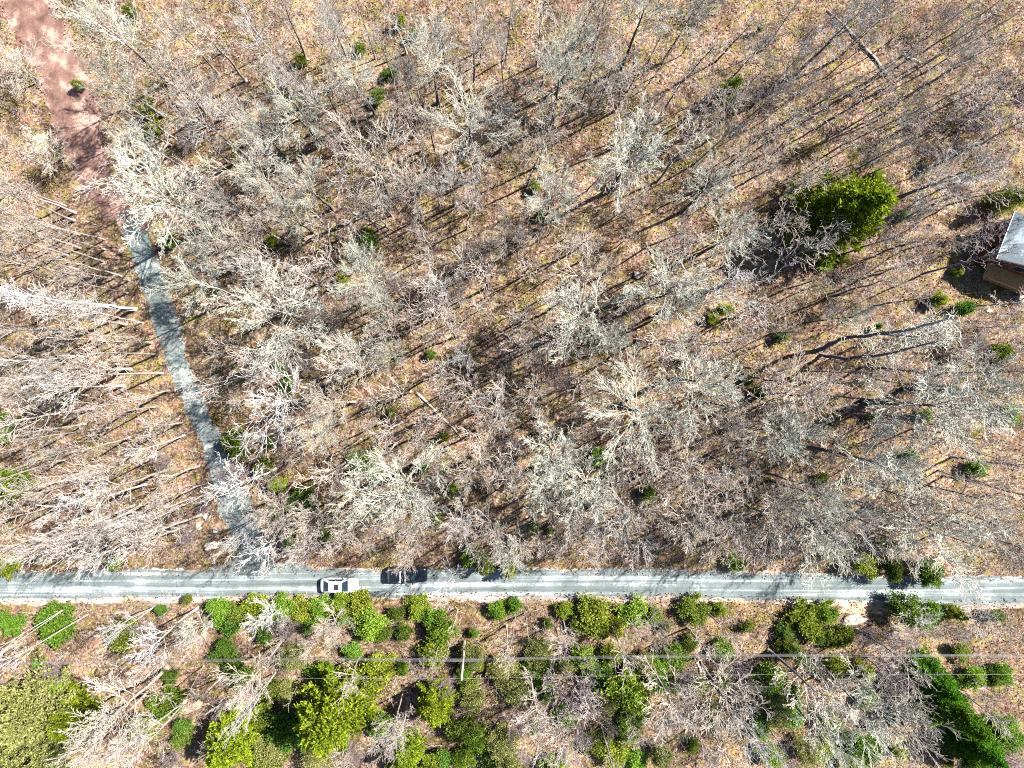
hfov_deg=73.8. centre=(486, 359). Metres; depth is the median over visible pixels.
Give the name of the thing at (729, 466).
bare tree
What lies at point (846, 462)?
young tree
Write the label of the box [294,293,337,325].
young tree
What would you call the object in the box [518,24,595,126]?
lichen tree
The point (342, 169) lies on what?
slim tree
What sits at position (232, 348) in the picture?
slim tree
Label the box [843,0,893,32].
young tree
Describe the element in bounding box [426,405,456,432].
slim tree
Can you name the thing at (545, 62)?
young tree
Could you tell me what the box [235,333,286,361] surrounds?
young tree
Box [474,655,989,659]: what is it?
overhead wire
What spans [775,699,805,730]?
evergreen shrub
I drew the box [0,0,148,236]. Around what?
leafy lane
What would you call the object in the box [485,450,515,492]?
slim tree
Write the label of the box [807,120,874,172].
slim tree
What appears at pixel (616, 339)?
lichen tree
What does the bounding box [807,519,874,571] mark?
slim tree
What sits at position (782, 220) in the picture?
slim tree
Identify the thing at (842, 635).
evergreen shrub
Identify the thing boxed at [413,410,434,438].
slim tree
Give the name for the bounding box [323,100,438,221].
bare tree
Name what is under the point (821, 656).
overhead wire
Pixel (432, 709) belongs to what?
pine tree
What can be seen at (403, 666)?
evergreen shrub
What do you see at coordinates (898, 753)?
evergreen shrub
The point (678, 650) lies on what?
evergreen shrub
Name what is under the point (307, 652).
young tree
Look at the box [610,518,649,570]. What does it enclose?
slim tree
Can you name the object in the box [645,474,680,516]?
young tree
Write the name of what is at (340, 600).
evergreen shrub
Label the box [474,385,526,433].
bare tree
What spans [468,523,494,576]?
slim tree
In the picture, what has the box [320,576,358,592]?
sedan car
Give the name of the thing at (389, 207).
young tree
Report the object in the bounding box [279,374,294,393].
evergreen shrub
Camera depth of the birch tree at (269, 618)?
81.50 m
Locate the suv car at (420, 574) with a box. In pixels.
[387,565,427,584]
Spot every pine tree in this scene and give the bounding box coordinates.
[45,679,106,743]
[203,700,269,767]
[291,660,384,759]
[387,725,426,767]
[414,674,458,729]
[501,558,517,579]
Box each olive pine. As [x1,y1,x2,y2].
[0,649,87,750]
[0,678,23,713]
[0,730,53,767]
[19,729,86,767]
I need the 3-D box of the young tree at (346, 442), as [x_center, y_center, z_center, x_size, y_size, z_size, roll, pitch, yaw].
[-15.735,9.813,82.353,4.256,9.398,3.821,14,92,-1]
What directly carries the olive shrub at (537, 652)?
on the ground at (174, 408)
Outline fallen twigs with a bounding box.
[0,0,1023,767]
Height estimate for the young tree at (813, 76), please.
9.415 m
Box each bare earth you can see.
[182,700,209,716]
[838,602,887,616]
[863,642,900,657]
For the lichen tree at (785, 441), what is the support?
on the ground at (174, 408)
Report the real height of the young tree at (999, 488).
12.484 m
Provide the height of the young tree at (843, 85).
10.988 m
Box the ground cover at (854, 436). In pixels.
[0,0,1023,767]
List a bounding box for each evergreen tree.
[894,640,964,703]
[909,679,994,747]
[936,721,1009,767]
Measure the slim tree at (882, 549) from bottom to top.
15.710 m
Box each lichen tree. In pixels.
[42,0,171,85]
[73,40,163,117]
[73,134,239,259]
[98,114,186,170]
[139,232,242,316]
[169,208,249,285]
[172,608,213,658]
[192,256,329,379]
[197,133,298,212]
[205,92,296,161]
[253,73,326,152]
[254,179,315,249]
[270,154,335,220]
[290,406,341,454]
[303,0,351,55]
[313,323,384,383]
[315,29,377,115]
[323,228,407,305]
[324,462,390,528]
[341,240,378,271]
[344,441,459,533]
[353,280,402,328]
[367,333,407,373]
[384,4,460,104]
[386,48,421,109]
[414,61,538,174]
[457,0,488,51]
[488,520,532,587]
[502,455,576,530]
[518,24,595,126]
[519,139,585,227]
[519,408,598,490]
[536,274,642,366]
[537,0,616,92]
[558,447,624,528]
[578,338,699,475]
[580,88,715,212]
[582,316,645,357]
[612,0,684,71]
[618,244,736,330]
[634,327,749,444]
[656,280,718,325]
[661,0,718,63]
[662,143,746,216]
[687,204,770,267]
[728,393,835,471]
[763,485,864,592]
[768,466,865,528]
[779,685,868,767]
[803,300,888,332]
[805,416,942,504]
[811,653,930,767]
[856,345,1023,472]
[866,468,1018,602]
[901,332,1023,440]
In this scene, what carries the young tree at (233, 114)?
on the ground at (174, 408)
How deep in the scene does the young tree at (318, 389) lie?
77.12 m
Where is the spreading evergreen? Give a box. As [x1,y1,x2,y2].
[781,161,899,272]
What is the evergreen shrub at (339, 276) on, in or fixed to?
on the ground at (174, 408)
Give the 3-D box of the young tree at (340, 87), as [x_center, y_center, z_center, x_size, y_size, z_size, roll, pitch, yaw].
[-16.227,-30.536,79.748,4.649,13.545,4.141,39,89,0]
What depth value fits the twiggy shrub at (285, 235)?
83.97 m
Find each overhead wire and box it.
[1,660,453,664]
[3,678,427,682]
[7,659,427,663]
[12,658,407,662]
[32,661,461,664]
[463,656,1023,661]
[466,656,1013,660]
[470,674,1010,678]
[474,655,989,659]
[479,654,973,658]
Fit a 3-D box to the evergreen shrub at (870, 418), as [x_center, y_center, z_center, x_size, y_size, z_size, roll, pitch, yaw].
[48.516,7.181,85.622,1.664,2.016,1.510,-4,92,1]
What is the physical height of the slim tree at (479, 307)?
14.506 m
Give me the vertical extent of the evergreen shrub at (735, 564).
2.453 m
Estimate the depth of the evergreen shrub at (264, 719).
84.53 m
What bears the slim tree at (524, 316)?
on the ground at (174, 408)
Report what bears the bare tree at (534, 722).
on the ground at (174, 408)
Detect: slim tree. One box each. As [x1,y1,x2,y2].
[0,133,57,172]
[0,161,76,213]
[0,170,66,206]
[0,170,75,221]
[0,189,80,235]
[0,202,75,231]
[0,210,80,248]
[0,217,104,261]
[0,218,68,255]
[0,240,78,270]
[0,242,90,277]
[0,276,76,310]
[0,308,61,336]
[0,315,83,347]
[0,339,45,356]
[0,361,82,386]
[0,371,42,395]
[0,373,79,417]
[0,385,67,408]
[0,394,94,441]
[0,417,86,455]
[0,458,66,492]
[0,479,60,508]
[0,496,80,540]
[0,498,53,524]
[0,515,85,573]
[1,364,98,394]
[1,372,88,412]
[2,425,111,456]
[2,463,82,512]
[4,208,105,243]
[10,473,104,516]
[19,294,127,335]
[20,514,144,588]
[22,282,82,315]
[27,317,107,356]
[28,201,105,251]
[32,349,127,377]
[32,452,137,494]
[32,504,135,565]
[34,244,121,277]
[37,267,128,293]
[43,258,130,288]
[43,348,131,390]
[47,285,129,323]
[47,489,169,548]
[51,318,133,346]
[52,505,159,547]
[53,330,157,379]
[53,453,164,485]
[55,469,167,523]
[57,424,131,462]
[58,358,163,397]
[64,390,158,429]
[66,399,155,452]
[76,512,158,547]
[88,96,171,145]
[88,318,152,359]
[99,132,186,186]
[100,68,184,145]
[103,386,169,416]
[104,504,183,548]
[108,519,186,574]
[119,507,204,563]
[124,494,205,537]
[129,458,199,499]
[130,476,206,523]
[135,408,182,440]
[137,634,188,686]
[148,167,221,214]
[153,65,222,120]
[163,153,231,202]
[165,199,217,230]
[175,676,223,727]
[186,17,246,81]
[194,202,248,245]
[196,255,257,284]
[201,332,260,373]
[205,284,279,317]
[205,385,259,412]
[213,81,264,135]
[222,424,277,464]
[224,345,276,383]
[231,196,287,243]
[235,196,293,241]
[236,123,276,167]
[237,237,289,270]
[240,127,296,186]
[241,365,292,388]
[250,44,311,101]
[250,260,307,315]
[251,0,307,59]
[252,323,303,357]
[270,57,335,120]
[273,318,324,353]
[275,252,311,280]
[282,260,334,314]
[287,527,323,570]
[288,207,339,252]
[288,511,326,554]
[294,455,351,500]
[296,223,346,277]
[299,70,345,128]
[308,517,354,565]
[311,346,364,386]
[319,106,367,155]
[320,24,359,95]
[323,0,356,58]
[330,210,367,248]
[331,163,373,210]
[332,657,367,716]
[339,180,379,231]
[340,339,386,388]
[340,383,390,415]
[342,0,375,59]
[343,411,386,446]
[349,520,384,560]
[358,722,385,761]
[361,317,407,366]
[361,434,402,481]
[361,504,389,545]
[362,413,402,446]
[374,0,407,54]
[374,162,403,194]
[378,374,413,411]
[382,302,404,332]
[383,78,415,137]
[383,91,430,151]
[386,696,421,755]
[391,420,432,458]
[394,279,434,331]
[398,498,418,544]
[400,263,446,312]
[403,521,427,557]
[404,122,432,168]
[405,284,455,326]
[406,229,451,278]
[408,226,438,254]
[410,101,440,152]
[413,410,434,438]
[416,0,454,68]
[417,299,456,352]
[418,350,464,396]
[425,64,446,112]
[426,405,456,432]
[426,446,454,471]
[440,300,473,342]
[441,363,484,401]
[442,508,475,548]
[443,239,481,278]
[449,374,491,423]
[454,154,494,199]
[455,505,482,539]
[457,418,503,466]
[459,137,496,177]
[464,287,502,321]
[466,250,508,293]
[468,4,502,64]
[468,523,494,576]
[480,62,517,137]
[485,372,532,417]
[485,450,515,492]
[485,465,524,500]
[486,101,526,151]
[487,518,506,565]
[493,624,522,673]
[498,435,536,485]
[499,330,540,372]
[503,516,533,569]
[507,302,542,332]
[516,255,543,284]
[522,0,559,65]
[522,370,551,404]
[523,215,549,245]
[527,518,556,559]
[528,88,580,165]
[531,406,566,443]
[535,318,578,364]
[538,286,596,326]
[542,221,585,261]
[544,521,579,564]
[550,243,602,290]
[550,493,585,514]
[559,217,600,254]
[567,367,598,404]
[571,420,609,450]
[571,526,606,577]
[572,675,605,728]
[573,0,611,48]
[573,510,612,565]
[575,74,617,130]
[577,56,617,102]
[584,2,618,70]
[585,524,615,564]
[586,155,626,191]
[590,0,620,49]
[599,77,648,149]
[600,726,622,767]
[602,527,632,559]
[606,428,658,466]
[609,626,649,692]
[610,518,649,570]
[612,59,657,112]
[617,455,657,491]
[630,260,678,306]
[635,327,683,367]
[642,455,691,488]
[642,505,689,542]
[647,300,690,332]
[651,411,696,448]
[651,423,706,459]
[655,234,699,266]
[655,511,688,543]
[656,112,715,182]
[656,319,713,357]
[660,54,708,116]
[672,264,713,287]
[674,455,734,516]
[682,530,723,576]
[683,32,731,80]
[687,627,721,671]
[690,72,726,115]
[690,332,731,367]
[695,472,742,514]
[702,80,751,145]
[702,134,761,187]
[704,387,752,424]
[707,519,775,585]
[707,613,755,650]
[707,701,750,746]
[710,729,747,767]
[715,5,763,62]
[716,513,766,565]
[721,239,782,267]
[722,304,770,334]
[732,126,779,173]
[732,360,797,399]
[735,512,797,557]
[738,433,800,470]
[743,358,805,385]
[746,527,793,566]
[748,91,815,145]
[749,195,807,241]
[751,527,810,557]
[752,236,835,270]
[757,155,828,211]
[757,498,825,539]
[760,402,813,433]
[767,472,835,514]
[773,93,844,139]
[780,220,850,259]
[781,440,844,470]
[784,363,843,393]
[790,505,855,540]
[804,355,881,387]
[805,369,893,404]
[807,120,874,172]
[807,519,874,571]
[829,260,917,296]
[832,522,909,564]
[835,124,924,180]
[837,221,907,256]
[837,507,895,533]
[838,382,931,423]
[839,45,908,100]
[848,501,934,533]
[853,403,934,427]
[855,500,945,546]
[855,628,916,674]
[860,245,928,288]
[860,351,951,391]
[862,630,943,701]
[870,372,965,402]
[870,531,954,569]
[873,280,944,317]
[876,42,984,116]
[891,420,968,457]
[901,180,976,219]
[904,0,986,53]
[906,514,994,554]
[911,424,1023,457]
[912,70,984,117]
[918,64,1021,120]
[918,507,994,546]
[923,0,1006,51]
[925,230,1023,273]
[926,6,1023,71]
[937,30,1009,78]
[940,515,1023,569]
[941,141,1018,189]
[942,357,1023,390]
[942,474,1023,518]
[942,505,1019,541]
[947,176,1023,211]
[950,111,1023,158]
[951,445,1023,484]
[957,690,1019,745]
[959,510,1023,547]
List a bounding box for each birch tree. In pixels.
[0,281,137,326]
[0,346,87,371]
[0,517,109,571]
[0,610,62,658]
[0,615,86,675]
[20,446,92,469]
[21,357,126,421]
[31,471,146,539]
[49,504,140,558]
[66,524,162,580]
[70,299,142,326]
[95,606,155,658]
[105,498,191,543]
[107,699,187,767]
[117,431,184,465]
[121,607,198,680]
[174,369,246,405]
[200,451,276,517]
[210,512,265,563]
[217,251,278,286]
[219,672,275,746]
[222,5,282,80]
[232,518,290,580]
[241,606,269,645]
[246,596,288,634]
[276,532,314,568]
[428,556,467,609]
[629,519,660,570]
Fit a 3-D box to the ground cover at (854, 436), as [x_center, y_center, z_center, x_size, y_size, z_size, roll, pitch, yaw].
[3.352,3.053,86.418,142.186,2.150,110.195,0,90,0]
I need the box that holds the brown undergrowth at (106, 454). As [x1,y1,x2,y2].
[0,0,1023,767]
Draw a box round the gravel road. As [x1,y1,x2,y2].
[0,567,1023,605]
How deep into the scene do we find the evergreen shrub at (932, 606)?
85.22 m
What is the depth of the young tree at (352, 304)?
77.56 m
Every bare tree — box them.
[0,38,51,100]
[4,351,119,395]
[21,120,75,176]
[44,691,147,767]
[53,665,176,767]
[119,32,220,115]
[138,0,220,73]
[140,61,250,160]
[185,179,264,228]
[203,213,275,268]
[205,638,284,724]
[228,337,319,466]
[238,492,303,544]
[255,35,305,119]
[277,493,339,548]
[290,0,351,66]
[292,371,355,443]
[310,601,355,655]
[319,496,376,557]
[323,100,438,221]
[353,2,397,81]
[365,692,415,766]
[373,152,444,221]
[373,492,413,542]
[388,532,420,582]
[395,484,452,532]
[424,262,467,309]
[433,151,479,210]
[433,339,479,375]
[439,492,487,554]
[443,445,496,502]
[447,2,500,88]
[468,498,506,546]
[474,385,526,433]
[478,203,533,259]
[486,22,508,88]
[496,0,526,59]
[509,668,577,767]
[513,125,562,186]
[532,688,595,767]
[542,487,601,550]
[574,496,634,563]
[587,18,639,108]
[596,473,661,539]
[636,606,678,659]
[637,649,728,767]
[646,214,702,255]
[649,440,724,511]
[650,488,739,568]
[674,254,794,337]
[678,640,777,765]
[688,406,773,455]
[692,115,758,169]
[699,498,767,572]
[707,447,761,505]
[712,683,794,767]
[720,472,829,551]
[725,18,790,85]
[740,66,811,123]
[747,341,855,445]
[750,16,830,108]
[766,640,873,750]
[769,412,838,448]
[793,0,892,77]
[794,479,897,560]
[828,496,946,579]
[837,0,923,59]
[840,84,942,146]
[840,659,966,767]
[847,456,964,522]
[876,196,946,236]
[891,605,947,644]
[892,11,998,84]
[897,142,978,221]
[904,137,1023,196]
[904,465,1023,536]
[917,493,1023,561]
[942,529,1023,577]
[960,596,1009,638]
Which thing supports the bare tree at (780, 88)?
on the ground at (174, 408)
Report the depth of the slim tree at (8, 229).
73.15 m
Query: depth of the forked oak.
73.01 m
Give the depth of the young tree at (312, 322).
79.05 m
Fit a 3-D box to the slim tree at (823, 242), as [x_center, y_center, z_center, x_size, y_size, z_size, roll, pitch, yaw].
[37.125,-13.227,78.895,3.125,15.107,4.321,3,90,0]
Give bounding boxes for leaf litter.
[0,0,1023,767]
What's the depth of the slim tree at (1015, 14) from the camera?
74.88 m
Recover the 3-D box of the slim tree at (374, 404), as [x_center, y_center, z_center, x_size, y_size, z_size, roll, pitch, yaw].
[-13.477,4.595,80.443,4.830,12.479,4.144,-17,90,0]
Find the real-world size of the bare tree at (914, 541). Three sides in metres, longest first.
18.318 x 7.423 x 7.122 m
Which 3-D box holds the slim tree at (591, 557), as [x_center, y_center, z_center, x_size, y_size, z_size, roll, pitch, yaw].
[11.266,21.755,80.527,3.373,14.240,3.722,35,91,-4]
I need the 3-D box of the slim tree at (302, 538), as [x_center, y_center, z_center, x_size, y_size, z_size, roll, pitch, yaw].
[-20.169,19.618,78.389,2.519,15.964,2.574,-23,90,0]
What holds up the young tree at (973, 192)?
on the ground at (174, 408)
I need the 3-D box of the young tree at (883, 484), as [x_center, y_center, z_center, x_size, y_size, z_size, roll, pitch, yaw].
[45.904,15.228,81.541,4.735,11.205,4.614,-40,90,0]
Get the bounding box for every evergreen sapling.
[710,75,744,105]
[781,639,814,670]
[979,183,1023,219]
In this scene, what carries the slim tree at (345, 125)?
on the ground at (174, 408)
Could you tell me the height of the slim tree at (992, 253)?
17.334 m
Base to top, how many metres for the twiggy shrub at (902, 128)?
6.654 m
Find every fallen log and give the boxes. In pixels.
[202,347,228,361]
[352,212,398,232]
[416,392,463,440]
[490,98,545,133]
[696,661,719,705]
[749,399,775,412]
[827,10,888,76]
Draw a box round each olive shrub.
[126,711,165,749]
[250,728,285,767]
[273,676,302,709]
[276,640,308,672]
[300,737,333,767]
[455,640,483,670]
[455,683,488,713]
[485,653,515,688]
[485,719,522,763]
[495,751,523,767]
[498,661,535,708]
[521,634,552,671]
[555,656,573,678]
[583,687,620,720]
[626,648,654,676]
[648,742,675,767]
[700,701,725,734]
[763,705,791,729]
[764,688,794,716]
[790,731,821,767]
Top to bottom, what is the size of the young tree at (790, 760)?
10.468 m
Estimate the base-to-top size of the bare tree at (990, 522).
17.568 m
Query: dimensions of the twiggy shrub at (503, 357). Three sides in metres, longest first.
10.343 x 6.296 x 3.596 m
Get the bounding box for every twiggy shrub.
[32,661,69,685]
[127,615,165,648]
[142,141,163,158]
[144,450,182,474]
[151,747,184,767]
[174,118,201,154]
[177,522,198,553]
[190,490,216,516]
[206,455,257,492]
[209,696,230,723]
[258,106,290,142]
[261,614,299,645]
[267,416,296,434]
[276,224,307,252]
[284,351,320,374]
[292,185,309,205]
[318,305,352,334]
[342,741,365,767]
[378,265,417,296]
[380,109,400,134]
[426,471,449,502]
[429,675,456,699]
[472,504,501,524]
[477,335,524,373]
[495,425,533,456]
[505,705,528,751]
[517,747,535,767]
[526,651,610,725]
[536,363,585,393]
[567,718,597,755]
[600,719,619,744]
[606,164,638,196]
[676,664,706,690]
[677,340,717,372]
[695,744,724,767]
[702,0,733,22]
[723,652,761,683]
[728,505,755,532]
[737,72,772,113]
[751,96,780,125]
[752,470,796,510]
[759,397,793,427]
[812,118,866,150]
[818,1,849,34]
[818,295,846,323]
[838,399,867,423]
[841,254,877,285]
[852,623,883,655]
[855,641,926,705]
[872,355,909,394]
[872,626,915,662]
[882,111,929,145]
[902,365,944,407]
[919,139,964,176]
[923,0,975,41]
[940,139,978,160]
[945,96,1016,148]
[950,333,1006,358]
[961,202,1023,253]
[973,56,1023,120]
[991,746,1023,767]
[1007,336,1023,368]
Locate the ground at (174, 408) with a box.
[0,0,1023,767]
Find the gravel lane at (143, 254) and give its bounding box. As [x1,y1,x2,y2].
[121,216,312,575]
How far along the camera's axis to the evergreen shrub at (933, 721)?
84.55 m
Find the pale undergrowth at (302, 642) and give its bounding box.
[0,0,1023,767]
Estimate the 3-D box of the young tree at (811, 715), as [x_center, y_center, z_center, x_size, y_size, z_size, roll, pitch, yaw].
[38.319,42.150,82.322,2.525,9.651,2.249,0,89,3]
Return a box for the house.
[974,211,1023,275]
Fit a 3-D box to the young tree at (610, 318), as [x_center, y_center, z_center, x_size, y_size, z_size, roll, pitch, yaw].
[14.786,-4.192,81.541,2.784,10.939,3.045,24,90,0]
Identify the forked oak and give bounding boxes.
[817,305,970,372]
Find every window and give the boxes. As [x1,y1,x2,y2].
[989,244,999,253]
[993,260,1010,264]
[1009,266,1023,272]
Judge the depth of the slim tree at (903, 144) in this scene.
74.30 m
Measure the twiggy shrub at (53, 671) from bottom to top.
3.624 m
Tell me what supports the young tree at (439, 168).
on the ground at (174, 408)
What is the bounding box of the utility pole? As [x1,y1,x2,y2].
[461,640,465,680]
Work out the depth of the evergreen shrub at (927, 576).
83.81 m
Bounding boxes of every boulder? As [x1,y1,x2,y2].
[194,522,201,529]
[202,511,211,521]
[203,541,217,550]
[633,271,641,278]
[841,613,867,625]
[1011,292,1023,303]
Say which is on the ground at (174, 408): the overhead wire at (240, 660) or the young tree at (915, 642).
the young tree at (915, 642)
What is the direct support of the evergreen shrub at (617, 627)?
on the ground at (174, 408)
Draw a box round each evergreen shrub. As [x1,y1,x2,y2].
[0,410,19,444]
[0,465,37,504]
[0,492,11,506]
[0,553,21,582]
[0,608,30,637]
[30,658,47,669]
[31,595,80,651]
[48,677,77,696]
[70,78,85,90]
[104,553,122,569]
[108,616,140,655]
[121,2,137,17]
[136,95,161,118]
[144,118,164,136]
[144,692,161,713]
[151,706,170,723]
[153,604,169,616]
[155,683,189,716]
[160,232,176,248]
[160,668,180,684]
[168,728,193,752]
[172,717,196,737]
[180,593,192,604]
[204,596,233,629]
[206,636,238,665]
[219,609,246,637]
[220,425,252,462]
[221,652,263,689]
[225,601,251,626]
[237,588,272,628]
[241,750,273,767]
[251,614,280,647]
[251,701,276,733]
[252,455,275,477]
[254,676,282,703]
[262,701,304,753]
[264,436,274,447]
[265,232,278,248]
[267,589,297,628]
[268,476,288,492]
[268,751,290,767]
[270,504,281,520]
[274,362,286,372]
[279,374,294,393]
[282,531,301,550]
[284,481,319,520]
[287,593,315,624]
[292,53,306,67]
[300,619,315,634]
[300,656,335,685]
[301,593,333,624]
[315,518,340,544]
[322,513,342,530]
[327,590,350,618]
[336,272,349,286]
[336,612,352,627]
[340,638,363,662]
[344,586,374,625]
[345,447,378,475]
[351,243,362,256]
[351,604,393,643]
[352,42,365,57]
[356,231,380,251]
[358,671,378,687]
[360,223,374,235]
[360,650,397,684]
[365,711,394,740]
[368,86,387,106]
[368,466,382,481]
[372,622,392,643]
[379,64,395,82]
[384,753,396,767]
[386,408,397,419]
[386,605,406,621]
[391,12,406,28]
[395,621,415,643]
[397,660,409,677]
[401,591,431,622]
[408,27,419,40]
[415,636,451,670]
[419,750,449,767]
[420,463,429,474]
[420,607,446,627]
[425,349,436,360]
[425,608,460,648]
[430,512,444,527]
[430,746,454,767]
[437,429,450,442]
[443,711,478,745]
[448,481,459,492]
[451,744,478,767]
[455,667,472,681]
[456,675,482,693]
[460,544,482,570]
[461,720,492,758]
[467,626,480,638]
[473,553,494,577]
[476,657,485,671]
[479,751,503,767]
[486,599,508,621]
[504,594,523,617]
[521,659,530,671]
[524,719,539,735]
[527,179,541,193]
[528,520,540,534]
[529,655,557,692]
[535,210,545,221]
[536,751,569,767]
[539,688,555,702]
[541,617,551,627]
[547,526,557,538]
[549,701,582,730]
[553,601,573,621]
[568,605,585,636]
[569,643,595,670]
[574,591,615,639]
[579,661,618,690]
[579,727,604,758]
[584,682,595,701]
[592,444,613,468]
[596,640,629,667]
[599,726,634,767]
[600,660,652,721]
[606,614,626,639]
[615,590,648,628]
[616,684,654,724]
[616,713,647,743]
[623,745,651,767]
[641,484,658,506]
[641,603,663,624]
[642,670,670,693]
[644,652,671,684]
[658,641,691,674]
[660,619,670,632]
[667,672,685,695]
[673,589,711,627]
[682,631,702,653]
[682,735,700,755]
[690,672,709,698]
[707,311,721,326]
[709,634,736,662]
[710,599,730,618]
[713,301,733,316]
[716,673,728,690]
[722,553,748,571]
[738,617,753,633]
[739,373,753,385]
[746,658,786,697]
[750,710,776,741]
[751,385,765,399]
[753,738,786,767]
[756,23,764,32]
[772,330,790,345]
[773,621,793,639]
[773,630,798,651]
[774,596,829,646]
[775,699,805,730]
[779,677,788,689]
[786,681,804,703]
[809,703,848,735]
[810,633,826,645]
[812,470,829,487]
[812,650,848,682]
[815,734,838,763]
[816,598,841,624]
[819,618,856,650]
[820,258,834,271]
[835,254,852,267]
[835,747,866,767]
[840,729,877,758]
[841,661,858,683]
[849,551,880,581]
[851,658,877,684]
[859,687,878,712]
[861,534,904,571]
[861,735,886,767]
[866,411,877,422]
[870,167,885,179]
[873,322,882,329]
[878,560,904,583]
[886,590,927,627]
[887,741,909,761]
[896,209,908,221]
[900,448,916,461]
[907,553,946,590]
[917,598,946,632]
[918,406,933,421]
[919,704,942,730]
[926,290,949,309]
[939,749,955,767]
[940,729,967,762]
[943,603,962,619]
[949,643,971,665]
[950,266,964,277]
[950,604,970,622]
[951,298,976,316]
[952,736,987,767]
[956,663,987,692]
[964,456,990,479]
[985,609,1005,622]
[985,665,1002,689]
[989,711,1021,737]
[990,341,1014,364]
[991,661,1016,688]
[994,716,1023,756]
[997,401,1020,425]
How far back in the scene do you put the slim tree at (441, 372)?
76.91 m
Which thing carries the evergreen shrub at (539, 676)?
on the ground at (174, 408)
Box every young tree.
[95,657,137,694]
[101,612,140,643]
[146,631,190,669]
[169,623,212,666]
[176,0,227,50]
[180,122,230,163]
[191,74,236,124]
[196,734,217,762]
[199,168,238,208]
[206,69,250,119]
[213,94,260,152]
[227,0,271,50]
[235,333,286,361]
[241,40,273,92]
[249,169,289,209]
[249,269,280,296]
[253,81,293,122]
[256,463,283,493]
[259,30,296,77]
[260,632,284,671]
[261,482,294,524]
[266,0,304,50]
[271,350,293,375]
[279,441,316,472]
[282,65,318,118]
[290,628,323,666]
[294,110,324,143]
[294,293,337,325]
[299,379,334,405]
[302,314,327,335]
[312,321,343,354]
[315,51,339,79]
[320,119,343,150]
[321,61,363,120]
[322,469,355,512]
[324,134,350,173]
[329,731,360,765]
[335,78,382,129]
[337,431,367,459]
[341,287,369,315]
[347,282,380,314]
[357,194,387,229]
[363,64,384,97]
[364,178,397,216]
[403,54,428,105]
[405,213,433,238]
[410,656,431,681]
[420,648,444,680]
[425,166,448,206]
[428,383,466,411]
[436,303,459,322]
[441,271,472,296]
[441,274,476,316]
[442,24,461,64]
[443,67,468,99]
[452,234,476,268]
[454,185,486,231]
[457,227,501,263]
[459,175,492,215]
[467,403,506,435]
[471,447,497,468]
[487,368,510,386]
[494,311,543,349]
[510,225,538,249]
[513,379,553,416]
[521,350,544,372]
[523,495,560,534]
[526,322,562,355]
[530,43,564,85]
[538,265,567,285]
[543,623,576,662]
[544,207,566,235]
[554,619,582,652]
[557,214,584,239]
[568,400,594,417]
[570,227,608,270]
[574,340,605,371]
[583,368,610,399]
[584,415,608,434]
[587,501,612,533]
[588,253,622,283]
[595,378,630,407]
[596,65,625,113]
[596,446,633,480]
[598,474,630,514]
[600,312,624,335]
[601,461,629,498]
[603,347,631,376]
[611,189,640,219]
[614,290,648,326]
[616,224,640,247]
[620,353,658,390]
[621,714,655,755]
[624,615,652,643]
[630,188,652,210]
[632,407,679,444]
[633,447,665,487]
[638,87,671,131]
[641,255,680,285]
[641,715,670,762]
[644,46,672,89]
[645,23,676,67]
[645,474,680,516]
[648,351,675,370]
[653,41,682,77]
[656,374,681,392]
[656,707,690,748]
[660,449,694,483]
[679,70,721,125]
[680,2,716,55]
[688,416,714,442]
[692,90,733,134]
[694,497,722,531]
[711,82,749,122]
[711,402,762,438]
[712,325,752,360]
[721,322,767,345]
[721,699,759,745]
[723,207,772,238]
[730,121,776,162]
[730,197,759,223]
[734,673,765,718]
[742,48,779,91]
[743,143,790,191]
[746,433,782,455]
[754,286,800,320]
[761,75,821,122]
[763,0,810,50]
[763,112,810,165]
[765,492,815,531]
[766,723,801,767]
[768,201,810,245]
[768,309,810,349]
[782,143,843,198]
[784,260,836,299]
[785,61,830,103]
[791,387,844,406]
[796,647,836,686]
[797,701,825,731]
[799,78,844,112]
[802,22,849,66]
[802,208,858,248]
[806,269,863,292]
[812,162,855,188]
[814,668,842,707]
[819,62,871,103]
[826,30,881,77]
[826,62,906,121]
[829,446,865,474]
[831,142,897,174]
[832,15,877,62]
[832,277,879,304]
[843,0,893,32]
[843,473,909,514]
[844,81,904,130]
[844,709,883,738]
[851,340,899,356]
[855,405,914,436]
[856,454,914,488]
[866,41,927,88]
[867,1,941,57]
[867,138,945,174]
[867,658,909,699]
[868,324,916,355]
[869,22,944,82]
[870,680,920,723]
[875,223,927,257]
[876,76,934,121]
[876,250,935,272]
[877,744,917,767]
[880,617,923,650]
[884,331,938,356]
[885,227,935,251]
[885,453,938,474]
[888,408,949,441]
[899,178,980,211]
[902,311,975,348]
[904,225,980,252]
[906,108,961,140]
[921,79,1006,135]
[923,614,972,648]
[926,382,1006,420]
[930,176,994,205]
[931,1,1020,59]
[937,307,1005,336]
[937,469,1016,493]
[941,438,1019,478]
[949,346,1007,381]
[950,497,1013,523]
[957,413,1023,439]
[962,674,1015,708]
[972,310,1023,342]
[976,287,1023,323]
[984,612,1023,642]
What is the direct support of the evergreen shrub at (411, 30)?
on the ground at (174, 408)
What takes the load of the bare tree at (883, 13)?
on the ground at (174, 408)
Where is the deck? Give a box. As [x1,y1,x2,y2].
[974,263,1023,295]
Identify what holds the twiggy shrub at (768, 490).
on the ground at (174, 408)
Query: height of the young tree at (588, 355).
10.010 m
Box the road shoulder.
[0,567,1023,612]
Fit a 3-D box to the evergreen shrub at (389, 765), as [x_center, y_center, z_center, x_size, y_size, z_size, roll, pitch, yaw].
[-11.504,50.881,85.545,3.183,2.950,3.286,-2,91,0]
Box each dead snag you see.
[171,664,204,717]
[283,679,300,710]
[448,607,457,633]
[493,680,502,698]
[621,699,632,736]
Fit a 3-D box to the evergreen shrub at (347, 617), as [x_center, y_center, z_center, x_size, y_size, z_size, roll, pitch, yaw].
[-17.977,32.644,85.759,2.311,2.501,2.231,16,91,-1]

